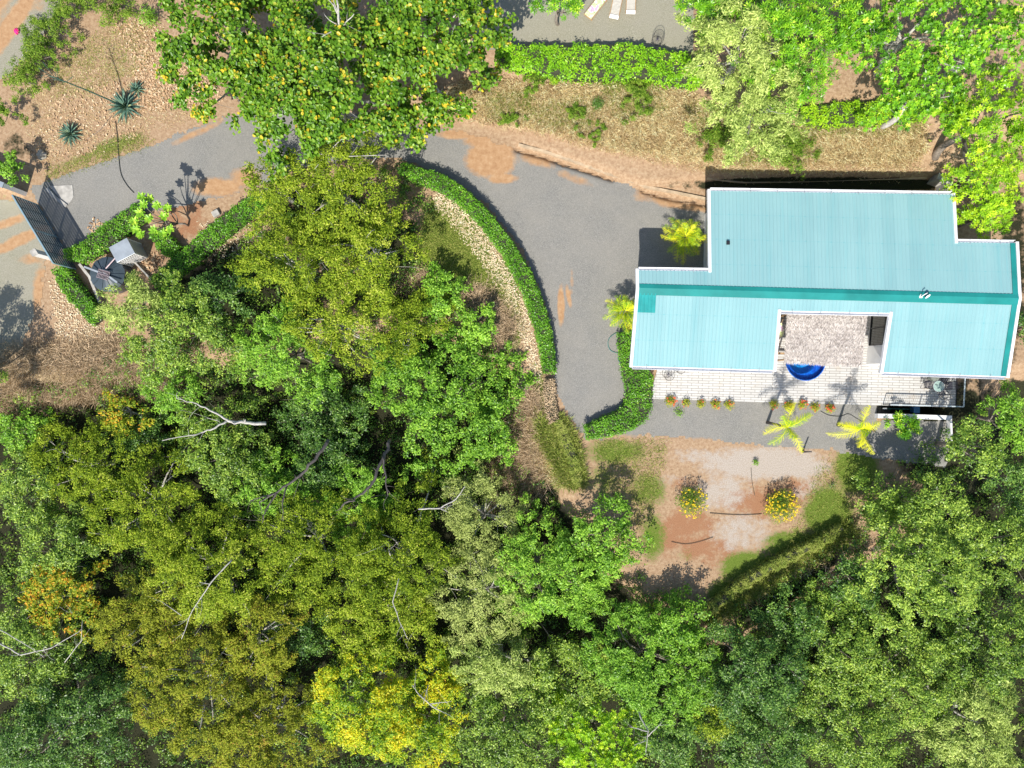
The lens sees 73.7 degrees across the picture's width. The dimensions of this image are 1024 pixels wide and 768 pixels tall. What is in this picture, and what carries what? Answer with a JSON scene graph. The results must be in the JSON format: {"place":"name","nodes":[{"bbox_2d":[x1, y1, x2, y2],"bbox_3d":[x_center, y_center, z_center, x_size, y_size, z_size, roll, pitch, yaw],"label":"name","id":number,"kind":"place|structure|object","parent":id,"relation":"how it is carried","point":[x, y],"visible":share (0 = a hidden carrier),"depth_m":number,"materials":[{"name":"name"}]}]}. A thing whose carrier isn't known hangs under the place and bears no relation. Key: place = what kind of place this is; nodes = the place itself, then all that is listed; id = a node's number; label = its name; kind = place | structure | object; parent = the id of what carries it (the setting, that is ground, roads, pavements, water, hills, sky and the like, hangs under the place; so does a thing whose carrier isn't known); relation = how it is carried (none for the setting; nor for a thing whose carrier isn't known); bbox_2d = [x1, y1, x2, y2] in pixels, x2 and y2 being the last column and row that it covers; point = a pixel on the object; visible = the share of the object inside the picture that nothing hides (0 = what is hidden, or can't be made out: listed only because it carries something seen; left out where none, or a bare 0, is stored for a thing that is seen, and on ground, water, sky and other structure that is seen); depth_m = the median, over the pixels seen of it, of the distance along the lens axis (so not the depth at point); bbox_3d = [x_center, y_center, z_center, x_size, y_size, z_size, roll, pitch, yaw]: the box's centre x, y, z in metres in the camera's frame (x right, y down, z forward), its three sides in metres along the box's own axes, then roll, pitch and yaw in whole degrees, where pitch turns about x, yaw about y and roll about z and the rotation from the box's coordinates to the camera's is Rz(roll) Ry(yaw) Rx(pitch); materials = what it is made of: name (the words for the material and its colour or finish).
{"place":"outdoors","nodes":[
{"label":"outdoors","id":0,"kind":"place"},
{"bbox_2d":[0,200,55,369],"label":"road","id":1,"kind":"structure","parent":0,"point":[22,270],"depth_m":46.66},
{"bbox_2d":[0,0,57,78],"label":"dirt road","id":2,"kind":"structure","parent":0,"point":[15,14],"depth_m":46.66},
{"bbox_2d":[40,18,155,184],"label":"sparse grass","id":3,"kind":"structure","parent":0,"point":[96,153],"depth_m":46.63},
{"bbox_2d":[22,17,213,170],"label":"sparse grass","id":4,"kind":"structure","parent":0,"point":[98,97],"depth_m":46.63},
{"bbox_2d":[30,108,706,438],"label":"driveway","id":5,"kind":"structure","parent":0,"point":[589,243],"depth_m":46.66,"materials":[{"name":"asphalt"}]},
{"bbox_2d":[11,195,76,269],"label":"sliding gate","id":6,"kind":"structure","parent":5,"relation":"on","point":[34,211],"depth_m":45.28,"materials":[{"name":"metal"}]},
{"bbox_2d":[0,0,1023,767],"bbox_3d":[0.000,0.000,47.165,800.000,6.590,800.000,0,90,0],"label":"ground","id":7,"kind":"structure","parent":0,"point":[724,476],"depth_m":46.67,"materials":[{"name":"soil"}]},
{"bbox_2d":[0,403,54,454],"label":"forest tree","id":8,"kind":"object","parent":7,"relation":"on","point":[7,438],"visible":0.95,"depth_m":47.34,"materials":[{"name":"green plant"}]},
{"bbox_2d":[0,608,99,725],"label":"forest tree","id":9,"kind":"object","parent":7,"relation":"on","point":[58,673],"visible":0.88,"depth_m":45.77,"materials":[{"name":"green plant"}]},
{"bbox_2d":[0,442,105,533],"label":"forest tree","id":10,"kind":"object","parent":7,"relation":"on","point":[8,480],"visible":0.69,"depth_m":47.03,"materials":[{"name":"green plant"}]},
{"bbox_2d":[15,557,110,650],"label":"forest tree","id":11,"kind":"object","parent":7,"relation":"on","point":[53,602],"visible":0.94,"depth_m":46.06,"materials":[{"name":"yellow plant"}]},
{"bbox_2d":[14,497,122,599],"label":"forest tree","id":12,"kind":"object","parent":7,"relation":"on","point":[70,534],"visible":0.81,"depth_m":45.97,"materials":[{"name":"green plant"}]},
{"bbox_2d":[0,631,153,767],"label":"forest tree","id":13,"kind":"object","parent":7,"relation":"on","point":[89,703],"visible":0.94,"depth_m":45.12,"materials":[{"name":"green plant"}]},
{"bbox_2d":[51,263,106,326],"bbox_3d":[-29.289,-6.007,46.266,1.649,1.409,4.835,-37,90,0],"label":"hedge","id":14,"kind":"object","parent":7,"relation":"on","point":[78,294],"visible":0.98,"depth_m":45.86,"materials":[{"name":"green plant"}]},
{"bbox_2d":[24,412,179,516],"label":"forest tree","id":15,"kind":"object","parent":7,"relation":"on","point":[93,471],"visible":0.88,"depth_m":46.30,"materials":[{"name":"green plant"}]},
{"bbox_2d":[62,202,148,264],"bbox_3d":[-27.318,-9.919,46.197,6.278,1.545,1.810,-34,90,0],"label":"hedge","id":16,"kind":"object","parent":7,"relation":"on","point":[96,244],"visible":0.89,"depth_m":45.76,"materials":[{"name":"green plant"}]},
{"bbox_2d":[96,387,154,436],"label":"forest tree","id":17,"kind":"object","parent":7,"relation":"on","point":[115,401],"visible":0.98,"depth_m":46.77,"materials":[{"name":"yellow plant"}]},
{"bbox_2d":[31,15,223,276],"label":"leaf litter","id":18,"kind":"object","parent":7,"relation":"on","point":[152,264],"visible":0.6,"depth_m":46.61,"materials":[{"name":"plant"}]},
{"bbox_2d":[93,269,167,334],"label":"guava tree","id":19,"kind":"object","parent":7,"relation":"on","point":[137,292],"visible":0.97,"depth_m":42.89,"materials":[{"name":"green plant"}]},
{"bbox_2d":[78,421,206,561],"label":"forest tree","id":20,"kind":"object","parent":7,"relation":"on","point":[176,490],"visible":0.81,"depth_m":45.74,"materials":[{"name":"green plant"}]},
{"bbox_2d":[88,558,240,665],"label":"thorn tree","id":21,"kind":"object","parent":7,"relation":"on","point":[113,618],"visible":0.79,"depth_m":44.95,"materials":[{"name":"green plant"}]},
{"bbox_2d":[137,364,207,426],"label":"forest tree","id":22,"kind":"object","parent":7,"relation":"on","point":[171,402],"visible":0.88,"depth_m":45.54,"materials":[{"name":"green plant"}]},
{"bbox_2d":[115,266,249,389],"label":"guava tree","id":23,"kind":"object","parent":7,"relation":"on","point":[167,348],"visible":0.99,"depth_m":42.92,"materials":[{"name":"green plant"}]},
{"bbox_2d":[121,592,280,763],"bbox_3d":[-21.360,19.998,47.116,10.591,6.820,10.936,0,90,0],"label":"thorn tree","id":24,"kind":"object","parent":7,"relation":"on","point":[207,673],"visible":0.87,"depth_m":45.08,"materials":[{"name":"green plant"}]},
{"bbox_2d":[149,192,271,290],"bbox_3d":[-20.343,-9.769,46.263,9.974,1.414,1.860,-38,90,0],"label":"hedge","id":25,"kind":"object","parent":7,"relation":"on","point":[206,243],"visible":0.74,"depth_m":45.86,"materials":[{"name":"green plant"}]},
{"bbox_2d":[169,268,260,331],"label":"forest tree","id":26,"kind":"object","parent":7,"relation":"on","point":[210,285],"visible":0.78,"depth_m":43.55,"materials":[{"name":"green plant"}]},
{"bbox_2d":[174,387,277,531],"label":"forest tree","id":27,"kind":"object","parent":7,"relation":"on","point":[232,457],"visible":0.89,"depth_m":46.00,"materials":[{"name":"green plant"}]},
{"bbox_2d":[140,491,328,631],"bbox_3d":[-19.430,11.855,46.771,13.388,7.407,9.280,0,90,0],"label":"thorn tree","id":28,"kind":"object","parent":7,"relation":"on","point":[187,571],"visible":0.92,"depth_m":44.46,"materials":[{"name":"green plant"}]},
{"bbox_2d":[151,0,328,134],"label":"broadleaf tree","id":29,"kind":"object","parent":7,"relation":"on","point":[246,57],"visible":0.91,"depth_m":39.77,"materials":[{"name":"green plant"}]},
{"bbox_2d":[208,592,311,692],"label":"thorn tree","id":30,"kind":"object","parent":7,"relation":"on","point":[255,645],"visible":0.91,"depth_m":45.15,"materials":[{"name":"green plant"}]},
{"bbox_2d":[205,651,338,767],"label":"thorn tree","id":31,"kind":"object","parent":7,"relation":"on","point":[265,725],"visible":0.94,"depth_m":45.32,"materials":[{"name":"green plant"}]},
{"bbox_2d":[0,257,555,522],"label":"dry brush","id":32,"kind":"object","parent":7,"relation":"on","point":[37,356],"visible":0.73,"depth_m":46.64,"materials":[{"name":"plant"}]},
{"bbox_2d":[240,155,315,218],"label":"thorn tree","id":33,"kind":"object","parent":7,"relation":"on","point":[255,182],"visible":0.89,"depth_m":42.52,"materials":[{"name":"green plant"}]},
{"bbox_2d":[231,295,341,411],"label":"forest tree","id":34,"kind":"object","parent":7,"relation":"on","point":[266,326],"visible":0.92,"depth_m":43.48,"materials":[{"name":"green plant"}]},
{"bbox_2d":[230,443,342,529],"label":"forest tree","id":35,"kind":"object","parent":7,"relation":"on","point":[266,487],"visible":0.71,"depth_m":46.19,"materials":[{"name":"green plant"}]},
{"bbox_2d":[260,607,333,666],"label":"forest tree","id":36,"kind":"object","parent":7,"relation":"on","point":[306,638],"visible":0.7,"depth_m":47.25,"materials":[{"name":"green plant"}]},
{"bbox_2d":[224,208,379,306],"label":"thorn tree","id":37,"kind":"object","parent":7,"relation":"on","point":[278,273],"visible":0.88,"depth_m":42.05,"materials":[{"name":"green plant"}]},
{"bbox_2d":[253,484,392,623],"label":"thorn tree","id":38,"kind":"object","parent":7,"relation":"on","point":[313,546],"visible":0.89,"depth_m":45.01,"materials":[{"name":"green plant"}]},
{"bbox_2d":[269,368,376,458],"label":"forest tree","id":39,"kind":"object","parent":7,"relation":"on","point":[342,410],"visible":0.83,"depth_m":47.43,"materials":[{"name":"green plant"}]},
{"bbox_2d":[282,434,375,495],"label":"forest tree","id":40,"kind":"object","parent":7,"relation":"on","point":[337,454],"visible":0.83,"depth_m":46.68,"materials":[{"name":"green plant"}]},
{"bbox_2d":[251,116,408,262],"bbox_3d":[-10.899,-11.745,43.708,11.724,6.346,7.854,-41,90,0],"label":"thorn tree","id":41,"kind":"object","parent":7,"relation":"on","point":[334,196],"visible":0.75,"depth_m":41.62,"materials":[{"name":"green plant"}]},
{"bbox_2d":[270,270,389,377],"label":"thorn tree","id":42,"kind":"object","parent":7,"relation":"on","point":[330,322],"visible":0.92,"depth_m":42.37,"materials":[{"name":"green plant"}]},
{"bbox_2d":[246,0,436,184],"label":"broadleaf tree","id":43,"kind":"object","parent":7,"relation":"on","point":[316,99],"visible":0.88,"depth_m":39.10,"materials":[{"name":"green plant"}]},
{"bbox_2d":[316,456,410,548],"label":"forest tree","id":44,"kind":"object","parent":7,"relation":"on","point":[363,498],"visible":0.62,"depth_m":46.58,"materials":[{"name":"green plant"}]},
{"bbox_2d":[312,203,430,324],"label":"thorn tree","id":45,"kind":"object","parent":7,"relation":"on","point":[364,243],"visible":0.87,"depth_m":42.00,"materials":[{"name":"green plant"}]},
{"bbox_2d":[304,621,444,763],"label":"flowering tree","id":46,"kind":"object","parent":7,"relation":"on","point":[382,696],"visible":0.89,"depth_m":44.79,"materials":[{"name":"yellow plant"}]},
{"bbox_2d":[317,439,463,625],"bbox_3d":[-7.109,10.651,46.801,8.391,7.158,14.646,23,90,0],"label":"thorn tree","id":47,"kind":"object","parent":7,"relation":"on","point":[421,524],"visible":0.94,"depth_m":44.67,"materials":[{"name":"green plant"}]},
{"bbox_2d":[322,515,458,672],"bbox_3d":[-9.301,15.251,47.344,7.821,6.324,11.969,-25,90,0],"label":"thorn tree","id":48,"kind":"object","parent":7,"relation":"on","point":[333,626],"visible":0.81,"depth_m":45.32,"materials":[{"name":"green plant"}]},
{"bbox_2d":[365,668,468,767],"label":"flowering tree","id":49,"kind":"object","parent":7,"relation":"on","point":[443,740],"visible":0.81,"depth_m":45.34,"materials":[{"name":"yellow plant"}]},
{"bbox_2d":[382,287,457,370],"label":"forest tree","id":50,"kind":"object","parent":7,"relation":"on","point":[409,325],"visible":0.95,"depth_m":44.69,"materials":[{"name":"green plant"}]},
{"bbox_2d":[344,0,518,153],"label":"broadleaf tree","id":51,"kind":"object","parent":7,"relation":"on","point":[402,17],"visible":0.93,"depth_m":39.20,"materials":[{"name":"green plant"}]},
{"bbox_2d":[411,259,473,324],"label":"forest tree","id":52,"kind":"object","parent":7,"relation":"on","point":[439,289],"visible":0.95,"depth_m":44.78,"materials":[{"name":"green plant"}]},
{"bbox_2d":[363,324,540,489],"bbox_3d":[-3.955,1.749,47.202,12.640,6.249,11.549,0,90,0],"label":"forest tree","id":53,"kind":"object","parent":7,"relation":"on","point":[488,414],"visible":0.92,"depth_m":45.62,"materials":[{"name":"green plant"}]},
{"bbox_2d":[397,162,556,374],"bbox_3d":[-1.296,-8.461,46.187,3.776,1.565,17.673,-36,90,0],"label":"hedge","id":54,"kind":"object","parent":7,"relation":"on","point":[477,211],"visible":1,"depth_m":45.70,"materials":[{"name":"green plant"}]},
{"bbox_2d":[410,532,551,655],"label":"grey tree","id":55,"kind":"object","parent":7,"relation":"on","point":[459,613],"visible":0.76,"depth_m":45.33,"materials":[{"name":"green plant"}]},
{"bbox_2d":[440,444,531,570],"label":"grey tree","id":56,"kind":"object","parent":7,"relation":"on","point":[459,527],"visible":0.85,"depth_m":45.92,"materials":[{"name":"green plant"}]},
{"bbox_2d":[432,192,542,383],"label":"leaf litter","id":57,"kind":"object","parent":7,"relation":"on","point":[494,270],"visible":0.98,"depth_m":46.61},
{"bbox_2d":[435,616,558,709],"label":"forest tree","id":58,"kind":"object","parent":7,"relation":"on","point":[503,673],"visible":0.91,"depth_m":45.32,"materials":[{"name":"green plant"}]},
{"bbox_2d":[440,672,575,767],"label":"forest tree","id":59,"kind":"object","parent":7,"relation":"on","point":[498,730],"visible":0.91,"depth_m":45.41,"materials":[{"name":"green plant"}]},
{"bbox_2d":[0,158,1023,767],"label":"undergrowth","id":60,"kind":"object","parent":7,"relation":"on","point":[254,575],"visible":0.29,"depth_m":49.74,"materials":[{"name":"green plant"}]},
{"bbox_2d":[485,492,618,628],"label":"forest tree","id":61,"kind":"object","parent":7,"relation":"on","point":[547,599],"visible":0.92,"depth_m":44.88,"materials":[{"name":"green plant"}]},
{"bbox_2d":[509,610,623,744],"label":"forest tree","id":62,"kind":"object","parent":7,"relation":"on","point":[567,657],"visible":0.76,"depth_m":45.53,"materials":[{"name":"green plant"}]},
{"bbox_2d":[493,41,704,92],"bbox_3d":[5.707,-20.811,44.256,13.832,2.093,2.750,5,90,0],"label":"hedge","id":63,"kind":"object","parent":7,"relation":"on","point":[596,62],"visible":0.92,"depth_m":43.70,"materials":[{"name":"green plant"}]},
{"bbox_2d":[541,682,658,767],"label":"forest tree","id":64,"kind":"object","parent":7,"relation":"on","point":[573,750],"visible":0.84,"depth_m":45.03,"materials":[{"name":"green plant"}]},
{"bbox_2d":[550,490,654,583],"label":"forest tree","id":65,"kind":"object","parent":7,"relation":"on","point":[609,560],"visible":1,"depth_m":44.10,"materials":[{"name":"green plant"}]},
{"bbox_2d":[582,330,654,440],"bbox_3d":[7.842,0.468,46.286,4.227,1.368,8.268,20,90,0],"label":"hedge","id":66,"kind":"object","parent":7,"relation":"on","point":[631,414],"visible":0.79,"depth_m":45.90,"materials":[{"name":"green plant"}]},
{"bbox_2d":[558,576,722,745],"bbox_3d":[8.581,19.118,46.028,11.099,6.110,12.444,0,90,0],"label":"forest tree","id":67,"kind":"object","parent":7,"relation":"on","point":[624,685],"visible":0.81,"depth_m":44.32,"materials":[{"name":"green plant"}]},
{"bbox_2d":[415,201,876,592],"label":"slope grass","id":68,"kind":"structure","parent":7,"relation":"on","point":[472,257],"depth_m":46.62,"materials":[{"name":"plant"}]},
{"bbox_2d":[616,684,712,767],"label":"forest tree","id":69,"kind":"object","parent":7,"relation":"on","point":[682,753],"visible":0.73,"depth_m":45.67,"materials":[{"name":"green plant"}]},
{"bbox_2d":[645,597,712,663],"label":"forest tree","id":70,"kind":"object","parent":7,"relation":"on","point":[668,639],"visible":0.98,"depth_m":44.00,"materials":[{"name":"green plant"}]},
{"bbox_2d":[441,70,932,173],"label":"dry grass","id":71,"kind":"structure","parent":7,"relation":"on","point":[882,148],"depth_m":45.16,"materials":[{"name":"plant"}]},
{"bbox_2d":[529,409,864,628],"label":"ridge grass","id":72,"kind":"structure","parent":7,"relation":"on","point":[552,454],"depth_m":46.38,"materials":[{"name":"plant"}]},
{"bbox_2d":[556,134,926,183],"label":"dry grass","id":73,"kind":"structure","parent":7,"relation":"on","point":[752,168],"depth_m":45.51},
{"bbox_2d":[673,0,811,127],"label":"feathery tree","id":74,"kind":"object","parent":7,"relation":"on","point":[725,30],"visible":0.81,"depth_m":39.08,"materials":[{"name":"green plant"}]},
{"bbox_2d":[678,600,808,738],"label":"forest tree","id":75,"kind":"object","parent":7,"relation":"on","point":[778,686],"visible":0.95,"depth_m":43.40,"materials":[{"name":"green plant"}]},
{"bbox_2d":[682,51,819,167],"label":"feathery tree","id":76,"kind":"object","parent":7,"relation":"on","point":[756,116],"visible":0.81,"depth_m":40.33,"materials":[{"name":"green plant"}]},
{"bbox_2d":[695,672,809,767],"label":"forest tree","id":77,"kind":"object","parent":7,"relation":"on","point":[785,759],"visible":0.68,"depth_m":45.03,"materials":[{"name":"green plant"}]},
{"bbox_2d":[693,522,843,622],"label":"grass bank","id":78,"kind":"structure","parent":7,"relation":"on","point":[748,579],"depth_m":45.81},
{"bbox_2d":[595,399,948,467],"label":"gravel yard","id":79,"kind":"structure","parent":7,"relation":"on","point":[741,421],"depth_m":46.65,"materials":[{"name":"gravel"}]},
{"bbox_2d":[746,581,832,653],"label":"forest tree","id":80,"kind":"object","parent":7,"relation":"on","point":[779,620],"visible":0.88,"depth_m":44.42,"materials":[{"name":"green plant"}]},
{"bbox_2d":[729,0,865,117],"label":"mango tree","id":81,"kind":"object","parent":7,"relation":"on","point":[786,21],"visible":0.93,"depth_m":38.46,"materials":[{"name":"green plant"}]},
{"bbox_2d":[742,577,882,713],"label":"forest tree","id":82,"kind":"object","parent":7,"relation":"on","point":[857,658],"visible":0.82,"depth_m":44.49,"materials":[{"name":"green plant"}]},
{"bbox_2d":[629,188,1021,379],"bbox_3d":[19.661,-6.513,45.532,24.151,6.275,11.833,2,90,0],"label":"bungalow","id":83,"kind":"object","parent":7,"relation":"on","point":[885,258],"visible":1,"depth_m":42.81,"materials":[{"name":"teal metal"}]},
{"bbox_2d":[762,667,907,767],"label":"forest tree","id":84,"kind":"object","parent":7,"relation":"on","point":[846,747],"visible":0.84,"depth_m":44.71,"materials":[{"name":"green plant"}]},
{"bbox_2d":[817,536,880,612],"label":"forest tree","id":85,"kind":"object","parent":7,"relation":"on","point":[847,564],"visible":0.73,"depth_m":44.52,"materials":[{"name":"green plant"}]},
{"bbox_2d":[796,97,923,131],"bbox_3d":[22.267,-17.374,43.865,7.907,1.631,1.877,-2,90,0],"label":"hedge","id":86,"kind":"object","parent":7,"relation":"on","point":[835,114],"visible":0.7,"depth_m":43.55,"materials":[{"name":"green plant"}]},
{"bbox_2d":[833,590,971,742],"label":"forest tree","id":87,"kind":"object","parent":7,"relation":"on","point":[894,680],"visible":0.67,"depth_m":44.64,"materials":[{"name":"green plant"}]},
{"bbox_2d":[839,467,985,649],"bbox_3d":[25.218,11.189,43.685,8.612,7.560,11.634,0,90,0],"label":"forest tree","id":88,"kind":"object","parent":7,"relation":"on","point":[915,564],"visible":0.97,"depth_m":41.39,"materials":[{"name":"green plant"}]},
{"bbox_2d":[833,0,1000,104],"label":"laurel tree","id":89,"kind":"object","parent":7,"relation":"on","point":[967,49],"visible":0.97,"depth_m":37.83,"materials":[{"name":"green plant"}]},
{"bbox_2d":[859,46,975,141],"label":"laurel tree","id":90,"kind":"object","parent":7,"relation":"on","point":[900,111],"visible":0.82,"depth_m":39.20,"materials":[{"name":"green plant"}]},
{"bbox_2d":[879,470,984,545],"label":"forest tree","id":91,"kind":"object","parent":7,"relation":"on","point":[930,479],"visible":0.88,"depth_m":42.10,"materials":[{"name":"green plant"}]},
{"bbox_2d":[885,635,1022,767],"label":"forest tree","id":92,"kind":"object","parent":7,"relation":"on","point":[996,729],"visible":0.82,"depth_m":44.83,"materials":[{"name":"green plant"}]},
{"bbox_2d":[895,571,1023,704],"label":"forest tree","id":93,"kind":"object","parent":7,"relation":"on","point":[969,640],"visible":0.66,"depth_m":44.44,"materials":[{"name":"green plant"}]},
{"bbox_2d":[909,495,1023,610],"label":"forest tree","id":94,"kind":"object","parent":7,"relation":"on","point":[985,544],"visible":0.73,"depth_m":44.79,"materials":[{"name":"green plant"}]},
{"bbox_2d":[934,415,1008,479],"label":"forest tree","id":95,"kind":"object","parent":7,"relation":"on","point":[986,458],"visible":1,"depth_m":42.13,"materials":[{"name":"green plant"}]},
{"bbox_2d":[920,62,1023,193],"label":"laurel tree","id":96,"kind":"object","parent":7,"relation":"on","point":[964,127],"visible":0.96,"depth_m":39.06,"materials":[{"name":"green plant"}]},
{"bbox_2d":[939,139,1023,226],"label":"laurel tree","id":97,"kind":"object","parent":7,"relation":"on","point":[992,199],"visible":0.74,"depth_m":42.84,"materials":[{"name":"green plant"}]},
{"bbox_2d":[940,0,1023,87],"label":"laurel tree","id":98,"kind":"object","parent":7,"relation":"on","point":[1009,13],"visible":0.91,"depth_m":37.59,"materials":[{"name":"green plant"}]},
{"bbox_2d":[975,379,1023,455],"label":"forest tree","id":99,"kind":"object","parent":7,"relation":"on","point":[1007,411],"visible":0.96,"depth_m":43.50,"materials":[{"name":"green plant"}]},
{"bbox_2d":[472,0,694,51],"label":"terrace","id":100,"kind":"structure","parent":0,"point":[645,21],"depth_m":44.54,"materials":[{"name":"concrete"}]},
{"bbox_2d":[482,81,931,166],"bbox_3d":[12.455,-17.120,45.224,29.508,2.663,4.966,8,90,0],"label":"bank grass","id":101,"kind":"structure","parent":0,"point":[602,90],"depth_m":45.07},
{"bbox_2d":[652,312,955,406],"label":"patio","id":102,"kind":"structure","parent":0,"point":[867,384],"depth_m":46.51,"materials":[{"name":"white tile"}]},
{"bbox_2d":[777,311,867,368],"bbox_3d":[20.191,-2.908,44.984,5.362,3.052,3.916,0,90,0],"label":"thatch canopy","id":103,"kind":"object","parent":102,"relation":"on","point":[828,340],"visible":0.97,"depth_m":43.97,"materials":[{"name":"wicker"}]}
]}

